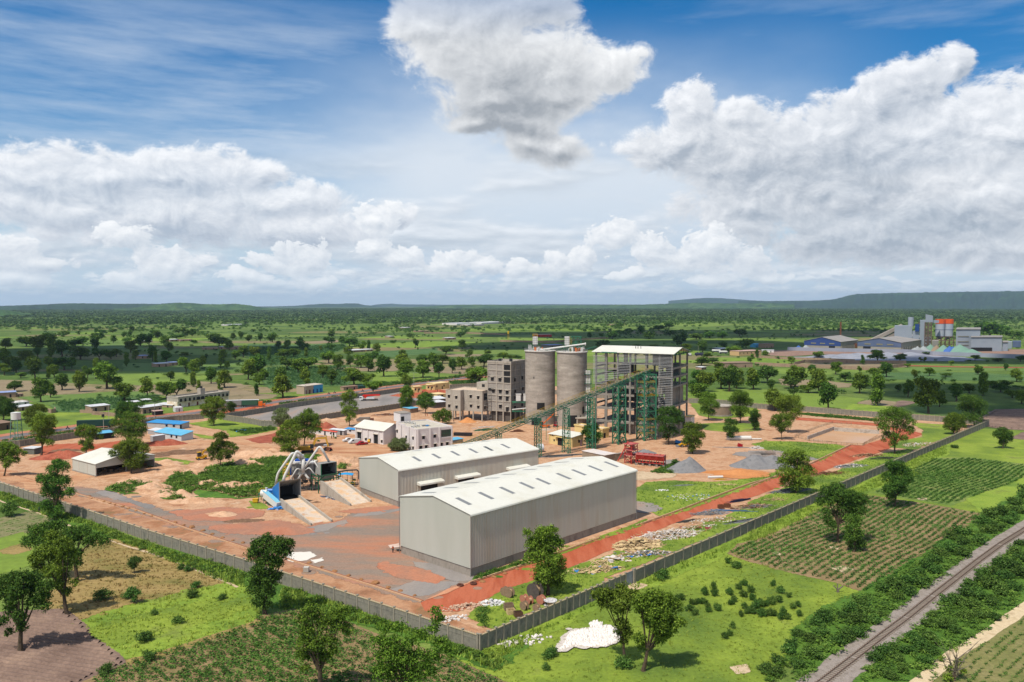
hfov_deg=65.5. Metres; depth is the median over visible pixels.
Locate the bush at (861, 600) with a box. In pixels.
[851,593,872,605]
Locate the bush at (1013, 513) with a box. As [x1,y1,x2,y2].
[1005,510,1019,519]
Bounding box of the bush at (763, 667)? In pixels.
[756,661,773,674]
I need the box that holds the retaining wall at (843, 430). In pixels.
[807,427,878,439]
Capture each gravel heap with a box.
[635,449,656,453]
[666,457,705,473]
[729,454,792,469]
[804,353,892,358]
[808,355,844,358]
[883,352,938,356]
[887,355,973,358]
[913,357,981,359]
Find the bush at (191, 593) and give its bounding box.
[186,588,199,597]
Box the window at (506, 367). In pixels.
[504,365,509,369]
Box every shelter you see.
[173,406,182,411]
[338,473,355,484]
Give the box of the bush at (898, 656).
[888,649,904,661]
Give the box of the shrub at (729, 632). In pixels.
[726,628,732,635]
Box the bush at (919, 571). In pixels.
[909,566,925,574]
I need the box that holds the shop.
[296,383,322,393]
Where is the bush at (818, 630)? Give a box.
[810,623,830,636]
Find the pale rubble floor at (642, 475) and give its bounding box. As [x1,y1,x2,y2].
[636,471,676,479]
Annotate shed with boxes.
[23,446,40,454]
[71,448,154,476]
[92,430,113,439]
[403,406,418,412]
[429,400,445,407]
[432,396,445,400]
[453,437,463,443]
[582,449,615,460]
[804,335,857,347]
[857,336,920,349]
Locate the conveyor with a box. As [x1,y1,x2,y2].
[450,368,650,444]
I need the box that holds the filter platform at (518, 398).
[512,394,525,411]
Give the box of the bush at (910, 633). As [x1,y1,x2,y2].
[904,630,921,642]
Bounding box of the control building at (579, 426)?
[574,423,609,437]
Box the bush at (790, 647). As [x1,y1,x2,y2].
[780,643,796,654]
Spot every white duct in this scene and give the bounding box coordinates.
[708,476,722,477]
[727,436,761,439]
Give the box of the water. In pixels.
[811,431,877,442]
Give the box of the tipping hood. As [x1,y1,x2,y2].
[272,478,300,500]
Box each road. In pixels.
[0,377,466,439]
[421,418,921,611]
[911,365,1023,367]
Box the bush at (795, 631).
[790,627,805,637]
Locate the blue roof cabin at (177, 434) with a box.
[154,427,192,440]
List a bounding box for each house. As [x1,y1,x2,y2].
[0,390,15,397]
[0,420,11,429]
[11,400,28,404]
[15,404,34,410]
[85,403,109,410]
[136,355,147,357]
[138,404,161,413]
[152,362,168,366]
[157,402,173,407]
[167,361,177,365]
[202,347,217,349]
[350,349,364,351]
[442,322,475,324]
[460,324,483,325]
[469,321,500,323]
[533,334,551,336]
[541,344,562,346]
[696,366,705,369]
[714,361,752,367]
[730,350,760,355]
[750,343,757,346]
[758,343,773,347]
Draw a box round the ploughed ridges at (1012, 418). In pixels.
[983,409,1023,428]
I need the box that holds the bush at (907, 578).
[899,573,918,583]
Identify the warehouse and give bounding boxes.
[358,438,538,506]
[398,456,637,576]
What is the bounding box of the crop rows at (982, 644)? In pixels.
[928,616,1023,681]
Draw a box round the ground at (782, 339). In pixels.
[0,307,1023,681]
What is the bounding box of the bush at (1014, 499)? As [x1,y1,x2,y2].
[1005,495,1023,505]
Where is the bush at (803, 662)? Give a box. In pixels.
[788,657,806,669]
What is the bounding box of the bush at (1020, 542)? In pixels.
[1013,537,1023,545]
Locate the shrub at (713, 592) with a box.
[710,589,718,596]
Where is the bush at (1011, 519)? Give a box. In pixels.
[999,515,1017,523]
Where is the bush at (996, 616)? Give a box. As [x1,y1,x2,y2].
[986,611,1001,620]
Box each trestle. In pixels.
[534,417,541,456]
[562,407,570,452]
[586,397,595,448]
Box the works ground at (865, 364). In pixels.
[801,363,906,366]
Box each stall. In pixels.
[151,410,163,414]
[340,385,357,390]
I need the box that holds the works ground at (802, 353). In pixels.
[768,349,1023,355]
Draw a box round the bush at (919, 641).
[907,633,934,649]
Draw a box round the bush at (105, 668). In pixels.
[96,661,114,675]
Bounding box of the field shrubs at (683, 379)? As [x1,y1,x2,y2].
[6,332,1023,398]
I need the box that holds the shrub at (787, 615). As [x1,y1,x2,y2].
[784,613,791,619]
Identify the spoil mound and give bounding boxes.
[50,449,81,451]
[116,476,160,483]
[127,467,211,476]
[131,482,172,494]
[142,459,182,465]
[150,452,169,456]
[150,489,198,498]
[159,448,211,454]
[169,497,225,503]
[190,460,217,466]
[194,479,217,484]
[206,511,236,516]
[212,481,250,488]
[223,519,264,522]
[231,450,276,457]
[231,458,263,464]
[251,449,298,456]
[266,448,280,450]
[316,453,348,460]
[319,418,339,420]
[337,456,359,465]
[338,415,381,418]
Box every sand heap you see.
[459,417,475,422]
[701,469,769,475]
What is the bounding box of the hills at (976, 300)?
[738,291,1023,308]
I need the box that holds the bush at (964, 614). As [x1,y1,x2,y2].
[954,608,973,621]
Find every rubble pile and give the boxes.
[436,601,492,611]
[441,614,468,622]
[480,598,504,606]
[497,633,551,646]
[602,554,636,562]
[614,549,672,557]
[665,523,716,533]
[689,515,745,523]
[748,446,763,449]
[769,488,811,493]
[903,442,932,446]
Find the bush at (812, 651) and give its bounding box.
[801,646,823,658]
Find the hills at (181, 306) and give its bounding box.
[114,303,281,310]
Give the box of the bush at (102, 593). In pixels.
[92,587,115,600]
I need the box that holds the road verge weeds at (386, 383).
[2,374,484,440]
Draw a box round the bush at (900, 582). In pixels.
[889,575,912,590]
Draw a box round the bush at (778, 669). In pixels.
[766,665,786,676]
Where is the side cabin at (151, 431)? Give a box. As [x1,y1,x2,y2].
[148,427,162,434]
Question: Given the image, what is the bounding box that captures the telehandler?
[540,413,553,427]
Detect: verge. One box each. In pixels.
[0,478,482,632]
[0,491,528,670]
[223,406,255,412]
[249,404,272,409]
[481,444,950,656]
[784,494,1023,681]
[964,477,1023,511]
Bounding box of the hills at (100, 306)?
[0,303,161,309]
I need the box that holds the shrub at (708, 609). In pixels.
[705,607,711,612]
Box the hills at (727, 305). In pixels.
[413,303,793,308]
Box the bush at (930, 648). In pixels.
[923,644,940,655]
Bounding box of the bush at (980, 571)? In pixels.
[973,568,989,574]
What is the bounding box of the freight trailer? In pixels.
[76,419,115,426]
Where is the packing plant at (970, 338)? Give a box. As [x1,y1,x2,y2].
[956,327,1007,350]
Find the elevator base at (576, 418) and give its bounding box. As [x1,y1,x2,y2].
[575,417,591,424]
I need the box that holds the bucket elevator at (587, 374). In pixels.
[584,370,591,423]
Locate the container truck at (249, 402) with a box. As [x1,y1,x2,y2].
[223,399,265,406]
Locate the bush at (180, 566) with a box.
[176,563,184,569]
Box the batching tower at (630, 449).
[618,441,638,463]
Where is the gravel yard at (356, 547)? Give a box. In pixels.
[63,486,481,602]
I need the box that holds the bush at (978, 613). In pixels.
[972,607,986,618]
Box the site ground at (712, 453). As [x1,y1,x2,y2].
[0,383,972,632]
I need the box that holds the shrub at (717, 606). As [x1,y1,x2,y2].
[713,602,721,610]
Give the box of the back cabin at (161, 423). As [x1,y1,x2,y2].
[147,419,189,428]
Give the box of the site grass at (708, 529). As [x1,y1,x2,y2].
[478,441,910,626]
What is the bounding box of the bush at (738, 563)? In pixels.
[731,561,742,567]
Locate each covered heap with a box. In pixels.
[935,345,946,351]
[943,346,953,351]
[950,344,969,351]
[959,349,980,352]
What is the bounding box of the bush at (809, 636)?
[798,630,821,643]
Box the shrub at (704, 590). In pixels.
[700,587,708,594]
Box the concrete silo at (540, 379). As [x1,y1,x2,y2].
[524,347,555,424]
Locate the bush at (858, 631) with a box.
[851,625,867,636]
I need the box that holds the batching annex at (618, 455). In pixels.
[616,452,625,459]
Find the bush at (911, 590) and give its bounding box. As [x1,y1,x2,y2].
[902,585,918,595]
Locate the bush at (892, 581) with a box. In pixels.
[884,577,896,587]
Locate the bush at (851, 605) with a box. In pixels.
[843,600,859,612]
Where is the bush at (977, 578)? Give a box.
[973,573,995,583]
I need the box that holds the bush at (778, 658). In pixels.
[770,652,786,664]
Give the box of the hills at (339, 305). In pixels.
[256,303,379,306]
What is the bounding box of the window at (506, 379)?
[504,377,509,382]
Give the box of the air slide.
[540,343,585,350]
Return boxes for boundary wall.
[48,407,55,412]
[80,410,92,412]
[92,411,115,416]
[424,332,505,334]
[500,337,608,342]
[750,355,854,359]
[755,362,905,369]
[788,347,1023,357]
[794,360,905,363]
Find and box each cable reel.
[500,586,507,595]
[504,586,514,597]
[520,594,527,601]
[520,600,528,610]
[525,595,533,603]
[526,581,543,598]
[532,603,540,610]
[536,594,545,604]
[544,598,556,605]
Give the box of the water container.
[303,566,309,572]
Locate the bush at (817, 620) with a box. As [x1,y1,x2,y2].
[809,615,824,625]
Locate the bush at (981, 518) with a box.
[968,513,993,524]
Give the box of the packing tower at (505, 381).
[487,359,524,421]
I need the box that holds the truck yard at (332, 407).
[241,392,445,420]
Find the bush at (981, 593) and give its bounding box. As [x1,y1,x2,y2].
[970,587,992,600]
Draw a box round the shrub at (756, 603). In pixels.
[751,600,759,608]
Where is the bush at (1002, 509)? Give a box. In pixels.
[993,503,1012,513]
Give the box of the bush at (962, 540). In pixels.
[955,535,972,544]
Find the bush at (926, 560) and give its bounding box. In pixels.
[919,557,936,566]
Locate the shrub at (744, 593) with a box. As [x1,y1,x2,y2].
[738,590,747,596]
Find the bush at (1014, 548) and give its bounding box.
[1006,544,1023,555]
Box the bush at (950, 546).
[938,541,961,550]
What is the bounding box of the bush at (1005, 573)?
[992,569,1016,579]
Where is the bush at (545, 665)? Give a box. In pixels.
[541,661,550,670]
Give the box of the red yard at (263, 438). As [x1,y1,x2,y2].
[246,433,278,441]
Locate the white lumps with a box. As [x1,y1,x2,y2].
[560,620,616,648]
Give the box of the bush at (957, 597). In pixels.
[946,593,966,605]
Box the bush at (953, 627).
[948,624,961,633]
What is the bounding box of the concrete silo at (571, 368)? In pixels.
[556,348,587,426]
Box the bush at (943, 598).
[938,593,958,603]
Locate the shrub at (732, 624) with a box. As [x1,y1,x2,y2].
[728,621,735,628]
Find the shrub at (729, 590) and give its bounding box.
[725,587,733,594]
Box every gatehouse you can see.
[412,385,421,392]
[426,384,434,389]
[427,381,448,389]
[432,392,445,396]
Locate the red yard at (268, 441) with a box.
[256,435,273,442]
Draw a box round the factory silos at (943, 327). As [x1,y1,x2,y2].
[932,319,953,346]
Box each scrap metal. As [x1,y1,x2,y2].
[690,509,729,515]
[735,504,775,509]
[834,463,869,467]
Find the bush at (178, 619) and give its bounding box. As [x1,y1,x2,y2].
[171,615,185,623]
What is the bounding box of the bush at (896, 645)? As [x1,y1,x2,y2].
[883,641,899,650]
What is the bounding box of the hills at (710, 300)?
[668,298,755,303]
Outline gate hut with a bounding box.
[344,427,354,433]
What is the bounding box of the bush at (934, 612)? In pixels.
[925,609,937,616]
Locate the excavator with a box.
[298,436,329,452]
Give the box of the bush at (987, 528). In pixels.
[976,524,997,532]
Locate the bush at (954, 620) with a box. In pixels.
[945,616,958,624]
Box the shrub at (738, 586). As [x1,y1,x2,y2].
[735,582,741,589]
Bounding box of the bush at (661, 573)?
[654,567,670,580]
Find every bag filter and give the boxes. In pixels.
[533,334,537,346]
[564,336,569,349]
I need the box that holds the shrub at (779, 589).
[776,585,785,593]
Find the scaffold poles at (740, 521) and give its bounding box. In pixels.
[723,518,752,524]
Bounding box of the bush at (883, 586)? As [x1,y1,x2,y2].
[872,580,895,593]
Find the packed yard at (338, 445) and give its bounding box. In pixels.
[300,437,399,456]
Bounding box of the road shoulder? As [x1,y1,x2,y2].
[0,376,486,440]
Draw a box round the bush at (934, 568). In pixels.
[924,561,943,573]
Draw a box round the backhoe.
[675,442,688,446]
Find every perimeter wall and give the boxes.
[0,413,203,446]
[0,481,478,650]
[224,400,416,426]
[226,387,401,416]
[449,383,476,388]
[478,572,626,650]
[555,390,611,397]
[636,419,988,580]
[688,398,986,424]
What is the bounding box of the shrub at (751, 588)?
[747,585,756,592]
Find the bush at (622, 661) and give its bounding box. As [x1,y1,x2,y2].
[613,653,635,669]
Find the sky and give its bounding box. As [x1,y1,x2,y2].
[0,0,1023,305]
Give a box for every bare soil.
[730,664,749,673]
[832,566,852,572]
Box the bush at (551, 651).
[540,645,557,659]
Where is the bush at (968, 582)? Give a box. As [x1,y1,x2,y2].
[960,576,981,588]
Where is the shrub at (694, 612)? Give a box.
[691,609,698,615]
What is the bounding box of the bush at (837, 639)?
[827,633,846,645]
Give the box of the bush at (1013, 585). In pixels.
[1005,578,1023,590]
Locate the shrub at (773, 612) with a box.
[767,608,776,615]
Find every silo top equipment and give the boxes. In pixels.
[532,346,542,350]
[563,347,584,351]
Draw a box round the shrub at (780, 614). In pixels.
[776,611,784,619]
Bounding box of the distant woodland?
[0,308,1023,326]
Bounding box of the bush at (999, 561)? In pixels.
[991,555,1010,567]
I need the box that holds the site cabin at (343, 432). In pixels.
[330,428,347,435]
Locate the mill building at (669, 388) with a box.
[592,345,690,437]
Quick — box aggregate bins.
[635,452,666,466]
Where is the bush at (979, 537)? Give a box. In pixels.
[971,533,988,544]
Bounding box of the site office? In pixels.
[312,429,337,436]
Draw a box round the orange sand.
[710,468,769,478]
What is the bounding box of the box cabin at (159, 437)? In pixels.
[150,434,164,441]
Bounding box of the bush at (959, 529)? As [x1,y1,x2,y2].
[951,524,972,534]
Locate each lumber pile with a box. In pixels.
[568,564,625,574]
[590,559,612,564]
[611,537,666,550]
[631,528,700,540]
[730,503,766,509]
[810,470,848,475]
[849,453,883,456]
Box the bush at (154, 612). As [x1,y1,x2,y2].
[150,608,157,615]
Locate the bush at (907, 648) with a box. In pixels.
[896,643,918,653]
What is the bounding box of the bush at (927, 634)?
[918,629,939,642]
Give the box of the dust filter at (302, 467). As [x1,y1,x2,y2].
[274,446,331,490]
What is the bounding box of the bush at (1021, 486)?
[1015,484,1023,491]
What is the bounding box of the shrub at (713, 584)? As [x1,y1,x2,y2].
[709,580,717,589]
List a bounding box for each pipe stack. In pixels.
[539,453,581,457]
[676,518,699,522]
[704,509,757,511]
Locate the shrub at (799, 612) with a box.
[796,610,803,615]
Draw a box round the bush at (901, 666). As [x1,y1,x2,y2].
[895,662,909,673]
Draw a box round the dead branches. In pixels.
[934,639,980,674]
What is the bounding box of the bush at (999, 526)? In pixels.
[988,520,1005,530]
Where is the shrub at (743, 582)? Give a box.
[739,579,748,585]
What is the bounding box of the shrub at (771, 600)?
[765,596,775,604]
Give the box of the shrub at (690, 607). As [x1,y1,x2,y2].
[684,604,695,610]
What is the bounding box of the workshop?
[354,420,395,444]
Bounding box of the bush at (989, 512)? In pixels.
[981,506,1002,518]
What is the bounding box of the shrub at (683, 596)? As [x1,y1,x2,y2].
[679,592,685,600]
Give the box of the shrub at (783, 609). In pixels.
[779,606,786,612]
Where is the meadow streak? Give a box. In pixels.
[88,597,260,645]
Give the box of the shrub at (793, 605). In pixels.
[790,601,796,608]
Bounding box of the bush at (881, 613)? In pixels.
[875,609,886,616]
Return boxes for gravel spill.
[96,490,154,508]
[306,520,347,534]
[352,508,398,516]
[391,580,458,595]
[413,561,473,580]
[636,501,661,512]
[732,450,776,456]
[748,450,816,459]
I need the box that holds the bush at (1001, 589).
[992,584,1009,594]
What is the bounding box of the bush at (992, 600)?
[985,593,1001,605]
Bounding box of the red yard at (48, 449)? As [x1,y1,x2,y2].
[39,441,119,454]
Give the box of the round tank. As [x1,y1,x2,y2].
[709,404,731,416]
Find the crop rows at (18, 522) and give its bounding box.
[0,512,44,535]
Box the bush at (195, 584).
[190,580,200,588]
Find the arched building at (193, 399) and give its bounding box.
[167,386,229,406]
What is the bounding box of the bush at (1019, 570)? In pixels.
[1006,563,1023,577]
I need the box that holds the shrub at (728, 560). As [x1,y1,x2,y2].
[724,557,731,563]
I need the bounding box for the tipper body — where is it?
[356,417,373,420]
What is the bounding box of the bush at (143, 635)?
[134,630,152,643]
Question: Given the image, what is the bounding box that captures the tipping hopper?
[311,461,340,493]
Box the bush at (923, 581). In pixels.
[914,576,934,587]
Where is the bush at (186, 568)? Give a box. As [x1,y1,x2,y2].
[183,565,190,570]
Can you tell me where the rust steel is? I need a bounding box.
[375,413,393,415]
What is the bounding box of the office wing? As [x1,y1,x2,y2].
[446,381,487,421]
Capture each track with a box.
[0,469,146,486]
[23,428,284,488]
[226,438,295,448]
[815,527,1023,681]
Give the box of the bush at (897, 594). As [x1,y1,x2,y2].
[889,590,906,599]
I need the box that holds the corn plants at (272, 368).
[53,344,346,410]
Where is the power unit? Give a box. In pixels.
[252,498,258,502]
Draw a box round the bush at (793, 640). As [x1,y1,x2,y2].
[785,637,798,646]
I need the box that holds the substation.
[548,429,582,447]
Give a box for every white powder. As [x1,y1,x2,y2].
[287,552,316,561]
[311,557,322,562]
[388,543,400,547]
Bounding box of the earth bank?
[126,620,259,663]
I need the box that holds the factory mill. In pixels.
[871,315,938,346]
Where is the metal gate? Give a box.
[627,568,635,584]
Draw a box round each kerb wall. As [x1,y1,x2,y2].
[14,475,247,548]
[284,557,423,601]
[469,537,601,582]
[636,476,774,525]
[750,444,851,485]
[796,417,870,422]
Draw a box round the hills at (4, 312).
[0,309,32,315]
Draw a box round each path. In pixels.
[0,500,70,525]
[111,540,237,586]
[909,602,1023,681]
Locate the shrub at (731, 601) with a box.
[727,598,734,604]
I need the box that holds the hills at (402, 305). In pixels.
[372,304,638,306]
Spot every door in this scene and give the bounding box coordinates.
[356,431,360,438]
[372,433,377,443]
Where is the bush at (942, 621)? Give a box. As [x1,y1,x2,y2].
[935,616,952,628]
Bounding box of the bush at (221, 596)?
[216,592,226,600]
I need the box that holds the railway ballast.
[796,520,1023,681]
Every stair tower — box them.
[612,385,625,444]
[636,373,656,440]
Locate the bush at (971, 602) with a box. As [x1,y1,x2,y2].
[958,597,983,607]
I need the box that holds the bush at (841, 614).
[836,610,847,618]
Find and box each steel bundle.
[475,428,495,430]
[729,498,750,502]
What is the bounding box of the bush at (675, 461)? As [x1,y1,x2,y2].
[670,458,679,463]
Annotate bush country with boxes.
[0,316,1023,339]
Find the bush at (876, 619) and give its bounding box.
[867,613,883,624]
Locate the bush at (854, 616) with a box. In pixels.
[845,611,871,623]
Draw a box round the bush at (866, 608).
[856,604,876,614]
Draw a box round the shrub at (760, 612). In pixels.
[756,608,767,616]
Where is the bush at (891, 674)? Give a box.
[880,668,899,680]
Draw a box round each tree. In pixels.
[0,338,13,347]
[0,347,9,361]
[0,363,11,374]
[0,395,18,419]
[0,441,28,475]
[0,502,18,516]
[0,567,54,650]
[2,356,19,365]
[6,380,23,389]
[9,359,22,372]
[15,335,31,346]
[15,372,26,377]
[16,350,38,361]
[19,518,112,580]
[21,403,48,423]
[23,355,41,377]
[26,334,46,348]
[26,529,79,614]
[27,412,58,454]
[30,377,50,401]
[33,347,41,355]
[35,457,76,520]
[41,332,58,338]
[42,356,52,367]
[45,335,55,357]
[46,366,50,378]
[47,381,56,397]
[50,357,75,369]
[50,364,58,377]
[54,339,70,356]
[54,373,68,389]
[56,330,69,336]
[67,338,86,344]
[68,346,90,359]
[72,369,87,391]
[74,423,103,452]
[75,336,88,343]
[81,366,93,376]
[89,333,100,342]
[90,338,99,347]
[91,347,108,359]
[92,357,98,378]
[92,360,123,388]
[97,329,107,332]
[106,350,115,358]
[108,328,117,332]
[108,437,150,472]
[109,410,147,440]
[110,335,117,342]
[111,348,122,356]
[112,382,136,400]
[113,400,144,419]
[123,340,138,352]
[123,352,129,365]
[124,585,143,602]
[126,555,142,573]
[131,349,139,359]
[133,333,145,345]
[138,377,153,393]
[143,333,154,344]
[147,344,156,360]
[152,330,161,337]
[153,350,157,362]
[153,381,178,398]
[159,334,169,344]
[160,350,171,361]
[164,341,173,350]
[166,371,174,380]
[166,378,186,394]
[170,334,184,338]
[171,328,181,332]
[177,356,189,372]
[178,352,189,356]
[181,327,190,337]
[185,322,198,325]
[189,328,196,335]
[189,358,200,371]
[189,371,195,386]
[196,380,200,388]
[198,355,206,368]
[199,395,228,425]
[204,366,216,383]
[205,332,221,341]
[206,430,238,465]
[210,335,228,345]
[214,369,232,387]
[218,349,226,362]
[218,355,221,365]
[223,339,233,349]
[223,360,229,367]
[226,401,236,411]
[230,333,236,339]
[231,350,240,358]
[238,345,249,356]
[240,358,257,379]
[242,532,295,614]
[249,346,254,354]
[249,346,260,355]
[249,354,267,371]
[253,372,264,384]
[254,383,258,394]
[257,333,262,340]
[259,368,269,379]
[266,332,276,341]
[266,346,271,359]
[270,373,293,397]
[271,407,290,424]
[271,419,302,451]
[274,341,281,346]
[274,367,286,375]
[275,348,290,355]
[278,356,294,367]
[282,339,290,347]
[288,348,300,356]
[289,357,306,371]
[289,407,322,445]
[294,337,304,347]
[294,600,354,681]
[297,342,310,347]
[299,357,317,367]
[299,366,310,383]
[304,347,307,355]
[317,364,328,377]
[319,351,334,362]
[323,336,335,341]
[324,343,334,348]
[326,369,337,384]
[327,329,334,336]
[332,354,344,369]
[338,336,359,346]
[338,388,358,426]
[341,367,360,384]
[343,346,353,354]
[346,355,353,366]
[353,354,365,367]
[354,373,375,381]
[357,341,366,348]
[362,380,382,390]
[363,357,375,371]
[365,350,379,358]
[367,605,457,681]
[372,343,380,351]
[374,354,391,376]
[387,437,409,450]
[394,353,410,367]
[395,359,414,376]
[397,385,414,408]
[400,374,412,385]
[405,333,414,337]
[412,338,419,346]
[414,359,430,377]
[415,354,428,360]
[416,391,436,412]
[427,352,439,368]
[431,408,453,423]
[433,361,445,376]
[436,354,450,361]
[439,345,453,354]
[448,358,456,372]
[456,331,465,335]
[456,356,467,368]
[458,340,465,348]
[464,366,486,381]
[465,349,472,356]
[467,356,475,366]
[475,353,492,366]
[522,523,566,595]
[579,424,603,446]
[588,580,640,658]
[593,340,609,345]
[605,331,617,338]
[630,587,687,671]
[636,325,645,333]
[642,330,655,338]
[651,325,666,330]
[654,405,684,444]
[663,330,675,335]
[664,322,674,327]
[672,332,687,346]
[680,421,705,453]
[682,343,691,349]
[688,379,696,388]
[688,382,708,398]
[689,333,704,338]
[690,369,700,379]
[694,356,710,365]
[696,370,715,388]
[697,340,707,351]
[697,390,720,420]
[701,352,713,356]
[703,331,715,337]
[707,357,718,362]
[712,362,724,367]
[713,367,727,388]
[715,330,728,337]
[719,364,739,391]
[720,341,727,347]
[722,417,739,437]
[725,346,742,351]
[727,389,753,422]
[733,328,747,335]
[735,369,745,388]
[738,338,754,347]
[745,371,759,389]
[746,367,758,389]
[747,353,754,361]
[747,409,761,430]
[751,408,758,427]
[757,364,778,382]
[762,350,769,355]
[764,387,786,410]
[766,379,775,388]
[768,412,792,439]
[773,393,805,432]
[775,448,817,492]
[781,375,800,388]
[786,364,808,386]
[787,356,795,363]
[787,387,798,395]
[798,385,815,392]
[807,367,828,392]
[812,351,823,357]
[814,481,870,542]
[817,381,838,407]
[830,361,842,373]
[838,372,852,381]
[841,513,867,551]
[852,372,868,393]
[860,355,864,364]
[866,368,881,373]
[867,349,887,359]
[868,372,884,405]
[873,405,916,453]
[879,362,893,376]
[880,459,914,506]
[892,353,907,359]
[894,384,901,390]
[902,379,914,396]
[910,369,918,377]
[911,375,944,413]
[923,367,936,375]
[937,390,947,406]
[937,647,966,681]
[940,373,952,376]
[942,411,967,433]
[947,382,962,400]
[955,393,988,425]
[963,383,974,392]
[970,355,980,360]
[974,320,1006,336]
[974,365,983,373]
[977,371,989,395]
[986,380,997,386]
[990,384,1010,391]
[990,427,1013,448]
[998,325,1009,330]
[998,380,1013,384]
[1002,329,1023,338]
[1003,389,1015,397]
[1010,368,1023,381]
[1014,389,1023,403]
[1015,355,1023,361]
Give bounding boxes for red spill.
[168,507,264,520]
[208,519,315,534]
[337,505,398,513]
[377,561,444,583]
[391,392,420,397]
[420,389,445,393]
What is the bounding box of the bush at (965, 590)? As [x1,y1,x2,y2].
[956,586,975,596]
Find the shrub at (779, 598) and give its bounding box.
[775,595,782,602]
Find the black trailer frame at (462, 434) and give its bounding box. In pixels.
[453,432,471,435]
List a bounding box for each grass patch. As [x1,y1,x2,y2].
[104,462,280,499]
[144,457,193,466]
[189,419,276,436]
[193,433,213,438]
[244,455,320,484]
[248,501,267,508]
[468,567,612,628]
[472,560,523,579]
[503,519,646,569]
[557,494,775,592]
[636,472,775,515]
[691,403,760,418]
[701,423,759,431]
[747,472,776,481]
[748,449,913,509]
[752,440,844,460]
[891,423,953,448]
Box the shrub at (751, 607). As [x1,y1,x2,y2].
[747,605,755,612]
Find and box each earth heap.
[29,450,82,459]
[146,439,187,445]
[314,422,336,428]
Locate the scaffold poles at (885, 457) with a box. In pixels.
[871,457,897,459]
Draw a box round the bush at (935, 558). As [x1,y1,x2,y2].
[927,553,944,561]
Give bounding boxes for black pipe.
[338,469,358,481]
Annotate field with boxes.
[0,380,105,393]
[0,510,51,537]
[0,532,34,573]
[0,544,30,554]
[0,608,125,681]
[18,391,161,404]
[41,539,223,619]
[48,412,117,427]
[50,397,166,411]
[65,339,144,347]
[71,583,267,658]
[82,609,504,681]
[114,371,206,384]
[122,362,243,372]
[133,381,254,399]
[139,348,247,354]
[239,394,277,399]
[245,344,346,365]
[263,366,350,387]
[304,340,337,343]
[336,365,415,370]
[370,372,457,382]
[379,348,440,356]
[429,366,469,373]
[444,354,483,356]
[456,430,1023,681]
[497,335,597,340]
[593,325,628,326]
[661,323,726,326]
[683,389,766,399]
[728,496,980,590]
[744,390,864,408]
[773,367,865,375]
[778,379,853,387]
[845,404,889,411]
[856,399,895,405]
[872,457,1023,505]
[881,372,1023,380]
[893,400,914,406]
[894,366,1023,371]
[898,405,976,416]
[932,615,1023,681]
[983,409,1023,429]
[1014,432,1023,439]
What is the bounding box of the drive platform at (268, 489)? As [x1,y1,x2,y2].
[258,487,271,504]
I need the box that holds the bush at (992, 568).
[983,565,1004,574]
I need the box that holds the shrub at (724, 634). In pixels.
[721,630,728,638]
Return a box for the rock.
[370,580,379,584]
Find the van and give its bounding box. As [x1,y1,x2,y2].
[348,438,360,443]
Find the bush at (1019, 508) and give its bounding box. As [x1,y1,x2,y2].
[1010,503,1023,512]
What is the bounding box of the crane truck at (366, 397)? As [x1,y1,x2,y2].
[359,394,379,400]
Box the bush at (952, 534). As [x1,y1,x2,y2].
[941,528,958,539]
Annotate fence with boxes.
[796,421,851,435]
[797,436,879,444]
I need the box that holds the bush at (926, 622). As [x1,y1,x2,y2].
[920,617,936,626]
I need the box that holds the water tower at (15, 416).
[10,412,22,440]
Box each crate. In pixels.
[503,602,513,610]
[506,607,515,614]
[513,610,522,617]
[717,504,724,508]
[724,503,730,507]
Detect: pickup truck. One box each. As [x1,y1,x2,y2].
[342,437,353,441]
[355,441,367,444]
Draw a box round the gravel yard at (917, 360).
[836,354,965,360]
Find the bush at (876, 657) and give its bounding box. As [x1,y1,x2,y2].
[864,650,885,662]
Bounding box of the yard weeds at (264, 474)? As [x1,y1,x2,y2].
[105,453,350,498]
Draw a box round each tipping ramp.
[280,494,332,525]
[320,477,371,505]
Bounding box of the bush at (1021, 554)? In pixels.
[1011,551,1023,559]
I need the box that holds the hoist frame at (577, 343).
[570,336,596,350]
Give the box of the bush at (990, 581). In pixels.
[981,576,1001,588]
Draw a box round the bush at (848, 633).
[836,626,855,643]
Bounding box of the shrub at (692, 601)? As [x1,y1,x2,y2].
[689,598,696,604]
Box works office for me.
[932,340,1020,348]
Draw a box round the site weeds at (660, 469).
[230,412,873,627]
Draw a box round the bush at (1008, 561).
[1004,556,1023,568]
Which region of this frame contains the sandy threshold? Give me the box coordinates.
[628,583,646,589]
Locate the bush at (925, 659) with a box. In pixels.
[915,654,934,663]
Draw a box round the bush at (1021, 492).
[1016,489,1023,499]
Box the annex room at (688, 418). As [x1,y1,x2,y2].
[685,415,694,427]
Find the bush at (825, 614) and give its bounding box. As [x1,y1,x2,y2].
[814,608,835,622]
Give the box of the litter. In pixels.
[664,494,709,500]
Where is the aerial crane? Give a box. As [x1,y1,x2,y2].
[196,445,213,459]
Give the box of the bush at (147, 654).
[141,648,157,661]

